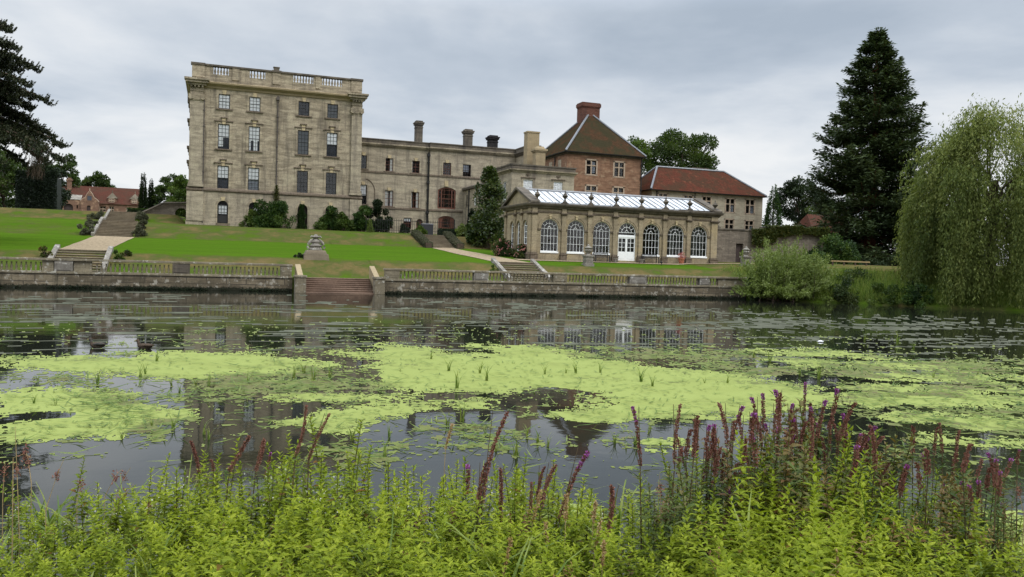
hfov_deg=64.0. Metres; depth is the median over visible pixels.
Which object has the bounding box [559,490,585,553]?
leafy plant
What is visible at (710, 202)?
window
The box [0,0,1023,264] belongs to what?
sky
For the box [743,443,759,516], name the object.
loosestrife
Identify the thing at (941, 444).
loosestrife
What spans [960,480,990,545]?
loosestrife
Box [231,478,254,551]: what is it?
leafy plant
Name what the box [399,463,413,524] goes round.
leafy plant
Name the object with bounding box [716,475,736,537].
leafy plant
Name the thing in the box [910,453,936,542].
loosestrife
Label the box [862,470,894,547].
leafy plant
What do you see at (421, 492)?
leafy plant
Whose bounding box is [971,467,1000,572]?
loosestrife
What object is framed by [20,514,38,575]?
leafy plant
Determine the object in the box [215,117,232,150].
window
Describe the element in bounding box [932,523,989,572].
leafy plant
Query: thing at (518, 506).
leafy plant
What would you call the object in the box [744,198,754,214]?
window
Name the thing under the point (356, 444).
leafy plant
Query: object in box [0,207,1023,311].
ground
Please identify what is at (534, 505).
leafy plant
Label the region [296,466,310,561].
leafy plant
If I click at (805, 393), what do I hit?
loosestrife
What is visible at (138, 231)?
lavender bush
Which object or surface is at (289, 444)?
leafy plant
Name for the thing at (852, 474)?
loosestrife
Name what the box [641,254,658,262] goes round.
garden bench
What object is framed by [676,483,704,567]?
leafy shoot
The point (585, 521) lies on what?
leafy plant
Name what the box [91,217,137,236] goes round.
garden steps
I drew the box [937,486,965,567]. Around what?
leafy shoot
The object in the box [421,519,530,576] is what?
grass tuft
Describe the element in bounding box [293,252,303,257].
border plant
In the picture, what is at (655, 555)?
grass tuft
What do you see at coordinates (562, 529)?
leafy plant
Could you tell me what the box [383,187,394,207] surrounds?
window
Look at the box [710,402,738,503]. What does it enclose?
loosestrife
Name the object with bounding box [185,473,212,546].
leafy plant
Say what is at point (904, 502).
leafy plant
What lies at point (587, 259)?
urn pedestal
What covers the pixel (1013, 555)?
leafy plant
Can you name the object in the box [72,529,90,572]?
leafy plant
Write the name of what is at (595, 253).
window
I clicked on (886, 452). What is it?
leafy shoot
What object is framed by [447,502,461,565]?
withered plant
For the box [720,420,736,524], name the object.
loosestrife
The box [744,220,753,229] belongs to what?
window
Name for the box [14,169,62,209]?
yew hedge
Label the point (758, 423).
loosestrife
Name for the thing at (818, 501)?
leafy plant
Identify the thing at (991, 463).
loosestrife
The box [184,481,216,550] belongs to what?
leafy plant
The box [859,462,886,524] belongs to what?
leafy plant
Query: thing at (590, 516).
leafy plant
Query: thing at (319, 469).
leafy plant
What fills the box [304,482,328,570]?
leafy plant
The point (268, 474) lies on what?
leafy plant
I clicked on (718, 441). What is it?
leafy shoot
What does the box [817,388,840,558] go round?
loosestrife
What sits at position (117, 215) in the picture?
garden steps
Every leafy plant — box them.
[0,481,35,568]
[0,498,29,574]
[8,493,31,567]
[8,531,36,576]
[13,508,46,575]
[19,502,40,576]
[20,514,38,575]
[30,520,72,576]
[31,532,56,569]
[33,508,52,566]
[34,524,58,576]
[47,512,69,571]
[52,510,86,555]
[54,457,85,576]
[65,529,79,565]
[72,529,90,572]
[73,488,96,572]
[83,481,119,571]
[89,509,120,576]
[90,504,108,575]
[92,496,137,576]
[99,494,122,573]
[101,491,135,573]
[104,504,135,558]
[108,484,136,540]
[117,489,148,562]
[118,490,156,571]
[124,501,148,576]
[125,467,168,564]
[126,545,146,575]
[132,491,159,564]
[141,473,182,552]
[144,452,170,532]
[147,478,179,560]
[148,511,188,576]
[158,466,187,545]
[158,487,195,576]
[161,508,186,560]
[167,469,202,560]
[167,490,207,567]
[168,500,196,570]
[181,498,218,566]
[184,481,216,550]
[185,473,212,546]
[186,470,218,550]
[189,452,214,532]
[192,449,212,540]
[203,452,221,511]
[207,458,241,542]
[211,474,236,539]
[212,436,240,528]
[212,487,238,563]
[212,496,258,553]
[223,477,239,574]
[228,460,254,537]
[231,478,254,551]
[232,514,272,564]
[235,494,253,556]
[247,469,294,566]
[250,488,274,546]
[252,484,280,570]
[253,461,273,533]
[257,455,293,547]
[260,463,281,570]
[260,488,285,562]
[266,442,299,572]
[271,471,283,522]
[273,450,296,535]
[278,498,309,561]
[279,439,299,497]
[279,456,292,507]
[282,475,301,521]
[284,433,313,498]
[287,446,301,508]
[287,493,315,571]
[293,482,324,566]
[295,506,323,574]
[296,449,317,561]
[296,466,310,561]
[298,475,324,569]
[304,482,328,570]
[308,416,341,528]
[308,452,334,542]
[314,461,328,527]
[316,462,335,533]
[317,488,342,553]
[322,461,349,531]
[323,488,336,530]
[328,459,362,559]
[329,418,364,518]
[329,471,357,533]
[332,450,366,565]
[332,463,368,575]
[338,489,351,568]
[344,451,370,561]
[346,444,373,520]
[348,491,381,566]
[358,448,382,540]
[359,465,390,562]
[360,466,377,548]
[368,501,385,565]
[369,524,380,548]
[374,462,405,540]
[375,469,391,516]
[392,464,431,537]
[392,477,418,544]
[392,488,408,569]
[395,471,416,545]
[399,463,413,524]
[407,490,425,541]
[411,475,438,568]
[418,485,444,551]
[422,488,450,576]
[424,475,451,551]
[429,481,452,555]
[434,499,453,536]
[442,455,473,551]
[447,458,475,516]
[447,465,464,540]
[448,469,489,527]
[455,494,488,568]
[470,476,498,560]
[485,470,506,537]
[488,498,515,539]
[491,458,507,517]
[492,470,515,540]
[501,476,518,562]
[501,489,530,576]
[502,463,511,507]
[506,473,531,574]
[508,481,546,546]
[510,464,530,523]
[513,452,533,521]
[515,499,545,568]
[518,473,530,562]
[524,471,551,561]
[534,467,563,542]
[540,486,569,575]
[542,458,563,531]
[545,501,572,563]
[550,492,566,572]
[551,498,581,572]
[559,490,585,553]
[559,498,589,576]
[560,495,581,574]
[562,505,592,575]
[569,478,589,560]
[577,488,591,574]
[579,487,596,576]
[580,496,596,569]
[583,488,607,572]
[584,489,598,559]
[601,505,621,532]
[601,521,617,570]
[603,492,622,576]
[616,526,631,576]
[618,488,638,576]
[620,496,636,576]
[624,492,645,574]
[626,501,660,573]
[629,540,651,571]
[634,507,644,560]
[635,519,660,561]
[636,473,657,552]
[659,442,681,521]
[675,469,690,519]
[678,491,727,569]
[688,450,719,544]
[689,476,724,561]
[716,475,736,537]
[725,468,755,521]
[733,443,762,510]
[757,455,773,540]
[758,439,784,522]
[759,434,780,516]
[765,477,790,530]
[769,470,791,552]
[791,447,817,535]
[793,470,825,545]
[817,487,830,558]
[819,447,847,557]
[819,480,857,520]
[821,426,853,516]
[828,423,851,504]
[829,449,868,549]
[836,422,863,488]
[837,463,876,545]
[839,466,860,549]
[843,436,870,498]
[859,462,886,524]
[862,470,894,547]
[866,496,887,544]
[870,474,895,539]
[874,451,900,542]
[882,490,893,556]
[895,483,912,534]
[901,483,940,538]
[904,471,926,534]
[908,507,934,569]
[910,467,944,558]
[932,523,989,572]
[947,468,978,537]
[948,501,972,568]
[959,515,1006,573]
[961,463,977,526]
[983,489,999,562]
[1003,543,1023,576]
[1004,534,1023,575]
[1013,515,1023,576]
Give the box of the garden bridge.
[142,202,185,218]
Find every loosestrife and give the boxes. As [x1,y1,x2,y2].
[182,439,205,511]
[198,459,227,549]
[210,434,250,524]
[237,438,269,542]
[243,441,266,539]
[257,452,278,566]
[274,405,313,527]
[288,413,330,571]
[450,464,473,532]
[463,411,508,561]
[464,462,491,562]
[487,467,506,561]
[518,482,544,557]
[524,465,551,552]
[527,463,557,569]
[548,449,589,555]
[595,484,624,574]
[624,406,660,574]
[655,403,688,569]
[667,446,689,530]
[668,414,707,576]
[672,429,694,533]
[675,435,694,515]
[680,420,700,508]
[690,419,705,498]
[690,423,722,523]
[691,446,710,507]
[697,437,713,512]
[701,423,721,514]
[702,447,726,553]
[703,452,726,527]
[705,428,723,499]
[705,434,726,517]
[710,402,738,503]
[711,405,744,535]
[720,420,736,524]
[724,461,739,512]
[726,438,756,547]
[726,490,732,518]
[730,411,762,548]
[733,414,745,474]
[735,435,772,528]
[738,413,767,515]
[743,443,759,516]
[749,396,760,476]
[753,393,772,472]
[755,414,762,486]
[760,391,786,515]
[760,403,782,485]
[762,427,782,504]
[763,423,779,461]
[767,389,789,490]
[769,435,798,523]
[777,427,797,517]
[778,403,802,487]
[778,409,809,525]
[778,418,798,539]
[780,421,808,513]
[793,382,806,501]
[793,417,827,526]
[798,403,812,495]
[799,448,825,514]
[801,406,827,500]
[808,399,827,504]
[815,422,832,557]
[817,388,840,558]
[817,437,832,517]
[821,428,835,510]
[823,423,843,533]
[825,401,857,529]
[830,413,857,497]
[837,457,860,518]
[841,424,877,507]
[842,444,868,557]
[853,433,867,490]
[855,433,877,488]
[858,433,884,505]
[860,425,882,525]
[866,462,890,516]
[866,471,897,526]
[876,480,900,545]
[886,471,914,551]
[889,463,909,567]
[897,425,922,518]
[902,462,935,567]
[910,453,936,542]
[913,448,936,567]
[917,426,940,521]
[927,422,956,538]
[944,430,972,542]
[946,443,979,573]
[948,453,965,510]
[948,481,974,550]
[952,484,987,567]
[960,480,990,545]
[971,459,984,517]
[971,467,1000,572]
[977,458,1010,575]
[979,452,1005,555]
[987,470,1009,560]
[989,502,1015,558]
[990,458,1014,544]
[1002,449,1023,572]
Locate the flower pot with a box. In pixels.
[678,252,684,263]
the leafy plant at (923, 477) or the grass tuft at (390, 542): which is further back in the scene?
the leafy plant at (923, 477)
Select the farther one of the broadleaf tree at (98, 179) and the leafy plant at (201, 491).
the broadleaf tree at (98, 179)
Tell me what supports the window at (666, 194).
in the stable house at (739, 202)
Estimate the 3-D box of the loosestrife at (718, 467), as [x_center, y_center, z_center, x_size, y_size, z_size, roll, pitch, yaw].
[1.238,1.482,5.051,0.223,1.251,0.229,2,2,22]
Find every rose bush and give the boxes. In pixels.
[491,237,515,256]
[512,243,526,258]
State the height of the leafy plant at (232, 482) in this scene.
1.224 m
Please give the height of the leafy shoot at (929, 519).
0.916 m
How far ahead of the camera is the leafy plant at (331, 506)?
4.92 m
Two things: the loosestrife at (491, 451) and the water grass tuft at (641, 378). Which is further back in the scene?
the water grass tuft at (641, 378)
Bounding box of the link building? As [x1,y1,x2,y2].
[462,181,505,226]
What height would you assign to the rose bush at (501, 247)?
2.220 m
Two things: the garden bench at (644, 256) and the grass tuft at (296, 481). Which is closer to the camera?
the grass tuft at (296, 481)
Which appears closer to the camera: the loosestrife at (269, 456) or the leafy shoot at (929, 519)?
the leafy shoot at (929, 519)
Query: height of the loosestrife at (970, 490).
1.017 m
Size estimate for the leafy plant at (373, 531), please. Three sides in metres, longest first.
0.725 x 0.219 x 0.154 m
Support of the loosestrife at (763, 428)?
on the ground at (26, 232)
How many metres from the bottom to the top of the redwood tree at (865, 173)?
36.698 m
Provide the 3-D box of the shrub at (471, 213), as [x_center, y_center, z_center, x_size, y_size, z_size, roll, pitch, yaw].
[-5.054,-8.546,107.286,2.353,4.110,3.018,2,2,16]
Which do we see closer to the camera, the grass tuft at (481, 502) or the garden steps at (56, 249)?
the grass tuft at (481, 502)
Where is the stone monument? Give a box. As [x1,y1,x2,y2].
[303,234,328,260]
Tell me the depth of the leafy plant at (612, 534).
4.56 m
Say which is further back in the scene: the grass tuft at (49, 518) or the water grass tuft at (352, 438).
the water grass tuft at (352, 438)
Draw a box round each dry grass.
[440,423,454,539]
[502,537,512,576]
[528,489,543,569]
[543,521,548,547]
[563,493,568,576]
[590,499,597,576]
[592,518,602,567]
[599,539,606,576]
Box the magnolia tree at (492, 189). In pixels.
[463,165,507,247]
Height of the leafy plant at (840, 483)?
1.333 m
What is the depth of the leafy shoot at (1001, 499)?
5.23 m
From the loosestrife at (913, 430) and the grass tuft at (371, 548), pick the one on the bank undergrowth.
the grass tuft at (371, 548)
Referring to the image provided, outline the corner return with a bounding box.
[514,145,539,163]
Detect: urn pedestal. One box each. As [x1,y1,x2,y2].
[582,244,594,265]
[739,246,751,265]
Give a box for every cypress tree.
[137,172,148,209]
[147,178,154,207]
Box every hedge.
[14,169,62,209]
[127,207,148,211]
[410,230,432,247]
[437,228,467,236]
[443,231,464,248]
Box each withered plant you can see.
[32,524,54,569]
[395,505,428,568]
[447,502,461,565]
[505,506,531,563]
[553,561,575,576]
[626,552,640,576]
[652,494,669,547]
[707,547,736,575]
[829,548,840,576]
[846,521,874,573]
[885,512,921,573]
[962,525,995,568]
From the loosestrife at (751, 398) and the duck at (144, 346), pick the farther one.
the duck at (144, 346)
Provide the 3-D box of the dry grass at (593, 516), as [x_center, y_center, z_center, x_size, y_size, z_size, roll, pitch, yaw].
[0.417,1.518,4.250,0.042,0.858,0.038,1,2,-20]
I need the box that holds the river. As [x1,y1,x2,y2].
[0,287,1023,576]
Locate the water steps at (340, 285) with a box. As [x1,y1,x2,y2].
[306,277,373,293]
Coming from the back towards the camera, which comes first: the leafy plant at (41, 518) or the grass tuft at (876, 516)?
the leafy plant at (41, 518)
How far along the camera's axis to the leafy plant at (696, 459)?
4.71 m
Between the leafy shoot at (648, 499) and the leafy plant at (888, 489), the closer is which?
the leafy plant at (888, 489)
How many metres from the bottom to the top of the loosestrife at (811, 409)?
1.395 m
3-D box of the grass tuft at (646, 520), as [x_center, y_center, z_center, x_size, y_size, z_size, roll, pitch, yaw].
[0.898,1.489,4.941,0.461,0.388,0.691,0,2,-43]
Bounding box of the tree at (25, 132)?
[0,19,72,181]
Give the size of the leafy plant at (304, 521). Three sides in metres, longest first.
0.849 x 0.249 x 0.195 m
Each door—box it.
[64,204,72,209]
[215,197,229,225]
[295,201,309,228]
[618,235,634,260]
[735,244,741,261]
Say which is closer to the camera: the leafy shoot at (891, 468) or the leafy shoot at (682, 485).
the leafy shoot at (682, 485)
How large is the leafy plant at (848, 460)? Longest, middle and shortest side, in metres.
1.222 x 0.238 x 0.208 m
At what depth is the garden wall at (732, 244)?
95.34 m
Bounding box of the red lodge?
[61,178,139,211]
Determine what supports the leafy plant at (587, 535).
on the ground at (26, 232)
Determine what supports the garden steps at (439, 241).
on the ground at (26, 232)
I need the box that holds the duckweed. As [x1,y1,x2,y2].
[0,317,1023,573]
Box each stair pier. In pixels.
[293,264,306,292]
[369,266,385,293]
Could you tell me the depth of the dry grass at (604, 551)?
3.74 m
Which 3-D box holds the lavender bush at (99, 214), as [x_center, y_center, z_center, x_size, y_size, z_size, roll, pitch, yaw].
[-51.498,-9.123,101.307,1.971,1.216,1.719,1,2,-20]
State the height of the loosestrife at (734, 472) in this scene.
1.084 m
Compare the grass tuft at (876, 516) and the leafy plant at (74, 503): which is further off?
the leafy plant at (74, 503)
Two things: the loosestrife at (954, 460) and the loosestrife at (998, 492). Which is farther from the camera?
the loosestrife at (954, 460)
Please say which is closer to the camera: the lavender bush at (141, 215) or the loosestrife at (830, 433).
the loosestrife at (830, 433)
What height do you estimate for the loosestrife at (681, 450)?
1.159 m
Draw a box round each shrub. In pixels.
[238,208,258,226]
[245,199,296,228]
[313,205,340,229]
[332,211,355,230]
[350,205,374,231]
[366,199,393,231]
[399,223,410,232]
[414,225,427,234]
[455,223,465,236]
[465,229,484,243]
[466,208,479,234]
[746,277,766,300]
[806,232,862,264]
[822,275,858,303]
[834,266,873,283]
[861,254,899,265]
[867,281,900,305]
[899,279,934,306]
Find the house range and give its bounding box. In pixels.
[361,120,515,233]
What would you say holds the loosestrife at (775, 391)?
on the ground at (26, 232)
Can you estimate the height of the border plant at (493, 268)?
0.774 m
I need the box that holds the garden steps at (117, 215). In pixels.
[104,209,136,220]
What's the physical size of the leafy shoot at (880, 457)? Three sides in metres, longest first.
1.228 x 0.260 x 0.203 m
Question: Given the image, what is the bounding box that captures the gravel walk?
[517,259,751,264]
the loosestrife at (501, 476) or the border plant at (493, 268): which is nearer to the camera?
the loosestrife at (501, 476)
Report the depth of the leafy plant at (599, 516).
4.91 m
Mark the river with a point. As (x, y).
(136, 455)
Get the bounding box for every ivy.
[272,185,279,202]
[296,204,306,228]
[751,224,829,246]
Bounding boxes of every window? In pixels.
[214,159,232,188]
[215,90,232,110]
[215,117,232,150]
[245,119,263,152]
[245,161,262,190]
[246,93,262,112]
[246,199,259,215]
[294,164,311,192]
[295,98,311,117]
[295,123,312,155]
[323,126,340,157]
[323,166,339,194]
[323,202,336,214]
[324,100,340,119]
[361,152,368,169]
[361,182,367,204]
[383,155,394,172]
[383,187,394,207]
[402,216,412,228]
[409,189,420,208]
[410,158,420,173]
[437,187,455,208]
[438,216,453,228]
[441,160,452,176]
[463,164,470,176]
[521,174,535,187]
[524,221,526,243]
[540,219,557,252]
[551,176,565,189]
[566,220,583,253]
[585,158,597,175]
[585,184,597,191]
[592,222,609,254]
[612,186,624,193]
[613,161,624,177]
[642,224,659,256]
[658,192,667,196]
[666,225,683,256]
[690,227,706,257]
[702,196,711,204]
[724,218,734,228]
[725,198,735,212]
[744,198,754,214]
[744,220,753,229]
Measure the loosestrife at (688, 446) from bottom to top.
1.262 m
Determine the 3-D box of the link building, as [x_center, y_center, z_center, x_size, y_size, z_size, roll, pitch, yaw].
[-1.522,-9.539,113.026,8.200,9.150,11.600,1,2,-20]
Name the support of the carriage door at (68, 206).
in the red lodge
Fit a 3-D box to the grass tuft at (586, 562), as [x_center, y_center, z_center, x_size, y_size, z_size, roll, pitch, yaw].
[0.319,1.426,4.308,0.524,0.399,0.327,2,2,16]
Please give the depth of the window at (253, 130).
104.44 m
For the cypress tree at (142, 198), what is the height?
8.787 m
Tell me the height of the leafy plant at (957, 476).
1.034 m
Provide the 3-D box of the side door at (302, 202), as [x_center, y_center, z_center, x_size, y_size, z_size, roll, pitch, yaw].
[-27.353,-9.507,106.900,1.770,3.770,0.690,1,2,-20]
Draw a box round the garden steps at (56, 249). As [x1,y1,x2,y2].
[48,244,113,271]
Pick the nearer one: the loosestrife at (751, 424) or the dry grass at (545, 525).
the dry grass at (545, 525)
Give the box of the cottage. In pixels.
[797,214,839,232]
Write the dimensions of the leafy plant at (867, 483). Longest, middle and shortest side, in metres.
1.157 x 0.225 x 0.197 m
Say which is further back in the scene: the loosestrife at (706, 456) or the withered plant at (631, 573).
the loosestrife at (706, 456)
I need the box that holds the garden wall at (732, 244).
[717,227,824,262]
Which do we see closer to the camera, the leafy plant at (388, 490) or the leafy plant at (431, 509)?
the leafy plant at (388, 490)
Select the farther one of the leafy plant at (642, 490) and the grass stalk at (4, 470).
the leafy plant at (642, 490)
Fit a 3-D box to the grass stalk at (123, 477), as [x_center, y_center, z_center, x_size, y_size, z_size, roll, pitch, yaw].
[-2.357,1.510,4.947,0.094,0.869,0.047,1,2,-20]
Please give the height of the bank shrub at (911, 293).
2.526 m
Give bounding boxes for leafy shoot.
[636,497,673,576]
[639,474,660,549]
[650,496,676,569]
[654,463,675,525]
[664,459,719,576]
[664,474,690,545]
[670,498,697,572]
[672,484,702,566]
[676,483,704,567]
[684,465,725,573]
[693,431,732,490]
[694,521,710,563]
[717,448,740,572]
[725,441,769,543]
[729,484,750,572]
[747,422,776,523]
[755,411,807,544]
[757,431,779,510]
[761,439,779,494]
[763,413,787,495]
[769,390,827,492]
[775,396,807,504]
[777,455,809,556]
[778,429,817,556]
[779,440,826,572]
[792,428,819,525]
[808,410,833,526]
[818,465,835,571]
[832,459,862,556]
[844,434,880,546]
[846,436,889,523]
[865,465,890,559]
[869,451,903,517]
[870,439,894,526]
[880,433,911,535]
[887,432,945,522]
[913,475,961,576]
[922,501,952,563]
[930,487,961,573]
[932,471,957,539]
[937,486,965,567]
[939,470,974,556]
[944,504,970,564]
[950,479,971,550]
[958,472,971,522]
[965,495,988,552]
[980,496,1009,574]
[988,469,1011,545]
[991,533,1003,574]
[993,501,1017,574]
[1000,501,1023,576]
[1000,525,1023,576]
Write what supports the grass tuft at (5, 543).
on the ground at (26, 232)
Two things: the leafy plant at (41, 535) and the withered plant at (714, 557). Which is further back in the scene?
the leafy plant at (41, 535)
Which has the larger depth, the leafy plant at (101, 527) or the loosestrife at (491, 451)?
the leafy plant at (101, 527)
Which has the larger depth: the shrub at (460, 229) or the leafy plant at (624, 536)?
the shrub at (460, 229)
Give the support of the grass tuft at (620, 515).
on the ground at (26, 232)
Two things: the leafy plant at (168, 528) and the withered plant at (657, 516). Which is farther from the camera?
the withered plant at (657, 516)
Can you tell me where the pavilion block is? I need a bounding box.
[493,131,577,235]
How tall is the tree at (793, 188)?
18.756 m
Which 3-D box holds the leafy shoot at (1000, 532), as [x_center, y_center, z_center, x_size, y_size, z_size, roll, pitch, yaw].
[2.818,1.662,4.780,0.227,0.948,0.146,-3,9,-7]
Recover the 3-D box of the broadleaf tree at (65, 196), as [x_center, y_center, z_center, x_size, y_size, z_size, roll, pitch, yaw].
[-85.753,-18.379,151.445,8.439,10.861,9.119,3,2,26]
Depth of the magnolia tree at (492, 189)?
96.61 m
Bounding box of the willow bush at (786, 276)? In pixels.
[728,236,858,302]
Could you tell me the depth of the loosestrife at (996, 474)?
4.55 m
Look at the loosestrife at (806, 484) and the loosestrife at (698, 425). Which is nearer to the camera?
the loosestrife at (806, 484)
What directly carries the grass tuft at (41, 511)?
on the ground at (26, 232)
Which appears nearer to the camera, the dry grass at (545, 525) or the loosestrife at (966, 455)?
the dry grass at (545, 525)
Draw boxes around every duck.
[87,338,106,347]
[135,339,153,348]
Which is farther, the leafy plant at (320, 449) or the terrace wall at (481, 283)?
the terrace wall at (481, 283)
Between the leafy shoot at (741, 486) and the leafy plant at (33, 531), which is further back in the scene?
the leafy plant at (33, 531)
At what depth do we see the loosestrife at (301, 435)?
4.63 m
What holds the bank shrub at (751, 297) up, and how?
on the ground at (26, 232)
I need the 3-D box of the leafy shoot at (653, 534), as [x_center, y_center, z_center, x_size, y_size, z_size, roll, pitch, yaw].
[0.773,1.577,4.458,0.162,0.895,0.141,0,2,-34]
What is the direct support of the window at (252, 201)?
in the mansion wing
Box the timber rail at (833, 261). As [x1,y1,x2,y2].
[831,260,869,265]
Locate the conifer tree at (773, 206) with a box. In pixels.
[762,184,783,226]
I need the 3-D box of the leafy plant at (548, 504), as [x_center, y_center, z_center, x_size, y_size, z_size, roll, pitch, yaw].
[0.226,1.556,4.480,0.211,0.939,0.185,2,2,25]
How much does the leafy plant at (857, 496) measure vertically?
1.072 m
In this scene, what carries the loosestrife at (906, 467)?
on the ground at (26, 232)
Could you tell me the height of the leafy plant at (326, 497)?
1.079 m
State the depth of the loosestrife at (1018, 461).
5.00 m
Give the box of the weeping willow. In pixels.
[890,93,1023,309]
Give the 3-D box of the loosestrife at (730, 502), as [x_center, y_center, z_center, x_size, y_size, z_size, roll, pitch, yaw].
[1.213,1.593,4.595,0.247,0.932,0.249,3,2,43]
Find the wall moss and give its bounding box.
[1,285,743,298]
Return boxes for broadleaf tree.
[0,150,27,207]
[30,160,72,209]
[52,153,82,188]
[80,171,115,187]
[150,173,178,206]
[166,174,188,217]
[627,135,659,173]
[644,127,719,173]
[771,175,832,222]
[802,205,845,223]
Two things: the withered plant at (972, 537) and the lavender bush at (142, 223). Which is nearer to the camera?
the withered plant at (972, 537)
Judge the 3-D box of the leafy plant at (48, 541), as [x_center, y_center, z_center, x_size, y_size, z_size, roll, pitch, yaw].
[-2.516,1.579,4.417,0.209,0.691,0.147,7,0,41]
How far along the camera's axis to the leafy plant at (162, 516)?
4.52 m
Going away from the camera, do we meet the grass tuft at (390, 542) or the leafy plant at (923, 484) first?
the grass tuft at (390, 542)
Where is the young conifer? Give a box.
[366,218,373,231]
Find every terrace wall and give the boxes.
[0,257,292,291]
[383,268,746,298]
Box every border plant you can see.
[38,245,54,257]
[113,249,125,259]
[119,250,132,256]
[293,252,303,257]
[489,264,498,270]
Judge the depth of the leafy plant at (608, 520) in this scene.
4.98 m
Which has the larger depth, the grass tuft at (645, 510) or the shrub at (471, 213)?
the shrub at (471, 213)
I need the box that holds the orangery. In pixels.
[500,187,723,262]
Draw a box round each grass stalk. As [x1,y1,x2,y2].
[0,461,9,567]
[11,443,31,576]
[13,431,21,572]
[23,451,32,565]
[45,460,63,558]
[76,477,85,557]
[104,469,121,539]
[107,484,133,571]
[114,467,130,510]
[135,501,156,561]
[656,474,664,569]
[1013,480,1023,572]
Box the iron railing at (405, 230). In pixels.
[368,217,467,233]
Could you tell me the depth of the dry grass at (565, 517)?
4.03 m
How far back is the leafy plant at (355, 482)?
4.50 m
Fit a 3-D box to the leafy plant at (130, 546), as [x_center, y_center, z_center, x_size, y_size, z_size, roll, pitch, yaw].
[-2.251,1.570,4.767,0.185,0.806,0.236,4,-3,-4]
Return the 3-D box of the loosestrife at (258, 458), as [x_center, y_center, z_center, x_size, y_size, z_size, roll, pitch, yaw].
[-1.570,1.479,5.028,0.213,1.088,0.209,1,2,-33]
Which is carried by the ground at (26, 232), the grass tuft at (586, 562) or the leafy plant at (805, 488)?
the leafy plant at (805, 488)
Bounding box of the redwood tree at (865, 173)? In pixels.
[792,27,936,265]
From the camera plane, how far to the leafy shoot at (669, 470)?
5.04 m
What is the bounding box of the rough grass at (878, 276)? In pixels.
[720,263,1023,308]
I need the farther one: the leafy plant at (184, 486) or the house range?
the house range
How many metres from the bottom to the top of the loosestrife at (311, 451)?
1.290 m
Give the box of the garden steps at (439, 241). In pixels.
[425,235,454,247]
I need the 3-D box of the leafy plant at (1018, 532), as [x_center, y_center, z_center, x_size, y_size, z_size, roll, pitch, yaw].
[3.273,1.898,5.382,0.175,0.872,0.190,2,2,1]
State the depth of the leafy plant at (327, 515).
4.76 m
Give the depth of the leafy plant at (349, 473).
4.99 m
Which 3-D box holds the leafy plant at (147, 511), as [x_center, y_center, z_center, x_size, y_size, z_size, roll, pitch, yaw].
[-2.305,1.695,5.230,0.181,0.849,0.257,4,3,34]
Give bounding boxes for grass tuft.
[0,481,97,554]
[0,523,17,574]
[0,528,74,575]
[11,495,110,566]
[19,478,84,537]
[32,500,120,554]
[89,467,195,549]
[92,367,104,383]
[95,519,181,576]
[108,526,184,576]
[154,501,231,565]
[155,456,219,543]
[165,409,187,428]
[177,509,300,576]
[184,479,279,533]
[262,466,323,551]
[283,453,335,510]
[313,508,412,576]
[319,497,378,570]
[342,421,363,440]
[349,508,393,576]
[382,434,391,456]
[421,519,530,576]
[423,508,564,576]
[436,476,498,550]
[438,462,509,550]
[451,371,462,387]
[456,401,472,421]
[461,536,544,576]
[477,364,490,380]
[479,537,589,576]
[508,436,518,455]
[542,530,625,576]
[554,482,607,513]
[564,509,672,576]
[579,477,647,562]
[600,500,675,539]
[617,480,661,559]
[632,431,636,444]
[637,366,649,381]
[640,519,745,576]
[663,473,780,538]
[707,465,830,573]
[707,488,801,575]
[816,359,822,378]
[854,506,933,575]
[858,481,919,576]
[869,521,1002,576]
[886,531,976,576]
[893,506,970,575]
[901,528,1020,576]
[907,504,1017,573]
[911,481,1020,546]
[941,547,1021,575]
[959,539,982,575]
[986,527,1023,566]
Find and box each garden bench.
[593,252,609,261]
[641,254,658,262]
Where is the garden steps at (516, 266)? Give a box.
[491,258,549,281]
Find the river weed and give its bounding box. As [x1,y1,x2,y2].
[0,291,1023,386]
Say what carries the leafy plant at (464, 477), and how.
on the ground at (26, 232)
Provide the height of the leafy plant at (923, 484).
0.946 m
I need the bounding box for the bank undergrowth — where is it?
[0,430,1023,576]
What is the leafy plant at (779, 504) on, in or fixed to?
on the ground at (26, 232)
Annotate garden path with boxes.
[60,236,133,249]
[432,247,523,261]
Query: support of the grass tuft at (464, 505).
on the ground at (26, 232)
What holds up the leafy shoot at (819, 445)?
on the ground at (26, 232)
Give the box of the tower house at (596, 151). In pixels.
[545,102,646,194]
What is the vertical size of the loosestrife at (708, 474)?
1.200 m
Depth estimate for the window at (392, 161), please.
113.54 m
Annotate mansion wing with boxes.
[184,61,368,230]
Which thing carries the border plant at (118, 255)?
on the ground at (26, 232)
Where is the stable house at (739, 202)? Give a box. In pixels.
[641,166,766,229]
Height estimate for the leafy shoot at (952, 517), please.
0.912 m
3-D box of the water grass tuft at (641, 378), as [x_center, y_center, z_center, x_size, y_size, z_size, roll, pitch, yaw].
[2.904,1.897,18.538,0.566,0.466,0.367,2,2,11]
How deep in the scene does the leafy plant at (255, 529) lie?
4.47 m
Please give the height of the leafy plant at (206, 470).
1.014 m
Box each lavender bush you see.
[77,221,94,234]
[84,217,98,225]
[86,211,104,218]
[131,224,147,236]
[135,210,148,220]
[136,219,147,228]

